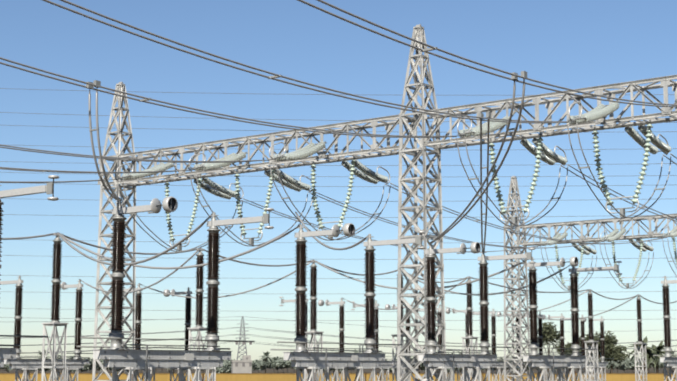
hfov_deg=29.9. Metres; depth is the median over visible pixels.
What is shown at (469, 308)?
bus post
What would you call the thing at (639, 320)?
bus post
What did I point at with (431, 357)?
disconnector row
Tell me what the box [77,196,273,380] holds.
disconnector row
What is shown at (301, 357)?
disconnector row
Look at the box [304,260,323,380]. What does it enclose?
bus post
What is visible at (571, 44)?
sky
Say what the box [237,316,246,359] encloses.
distant transmission tower
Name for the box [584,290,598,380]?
bus post
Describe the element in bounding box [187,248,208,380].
bus post
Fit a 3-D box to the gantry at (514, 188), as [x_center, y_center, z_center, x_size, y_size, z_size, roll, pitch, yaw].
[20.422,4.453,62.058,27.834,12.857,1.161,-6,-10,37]
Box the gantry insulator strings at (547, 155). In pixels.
[116,101,671,251]
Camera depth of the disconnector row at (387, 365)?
62.62 m
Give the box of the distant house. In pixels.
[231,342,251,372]
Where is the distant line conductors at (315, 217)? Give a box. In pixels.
[0,88,676,354]
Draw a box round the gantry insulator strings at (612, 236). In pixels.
[540,225,676,290]
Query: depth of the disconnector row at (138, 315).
50.84 m
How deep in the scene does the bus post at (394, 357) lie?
48.58 m
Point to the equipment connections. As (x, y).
(64, 238)
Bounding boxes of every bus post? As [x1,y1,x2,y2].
[41,233,68,380]
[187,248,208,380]
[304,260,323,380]
[391,271,408,380]
[461,277,478,380]
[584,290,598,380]
[633,295,646,380]
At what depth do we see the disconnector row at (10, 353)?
22.48 m
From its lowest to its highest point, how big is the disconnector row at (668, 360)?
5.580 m
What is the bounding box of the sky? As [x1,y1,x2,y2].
[0,0,676,360]
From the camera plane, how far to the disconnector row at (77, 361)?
45.64 m
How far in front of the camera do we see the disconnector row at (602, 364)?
81.41 m
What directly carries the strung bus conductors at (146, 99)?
on the gantry insulator strings at (547, 155)
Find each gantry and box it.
[92,24,676,380]
[503,176,676,380]
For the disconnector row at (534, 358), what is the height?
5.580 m
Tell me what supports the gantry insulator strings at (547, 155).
attached to the gantry at (419, 84)
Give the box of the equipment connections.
[0,71,676,319]
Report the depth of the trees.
324.95 m
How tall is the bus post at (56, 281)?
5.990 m
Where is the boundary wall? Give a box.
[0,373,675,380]
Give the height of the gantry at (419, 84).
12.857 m
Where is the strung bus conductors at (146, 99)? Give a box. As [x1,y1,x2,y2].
[0,0,676,251]
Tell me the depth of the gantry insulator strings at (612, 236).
66.38 m
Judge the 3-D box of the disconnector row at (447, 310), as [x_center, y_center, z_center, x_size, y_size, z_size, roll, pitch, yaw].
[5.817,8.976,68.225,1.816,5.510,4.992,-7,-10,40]
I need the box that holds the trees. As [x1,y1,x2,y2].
[0,320,676,372]
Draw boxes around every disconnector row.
[0,175,58,366]
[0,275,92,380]
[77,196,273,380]
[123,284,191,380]
[270,223,425,380]
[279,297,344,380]
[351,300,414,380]
[407,242,535,380]
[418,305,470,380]
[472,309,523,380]
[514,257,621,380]
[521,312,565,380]
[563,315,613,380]
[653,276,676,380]

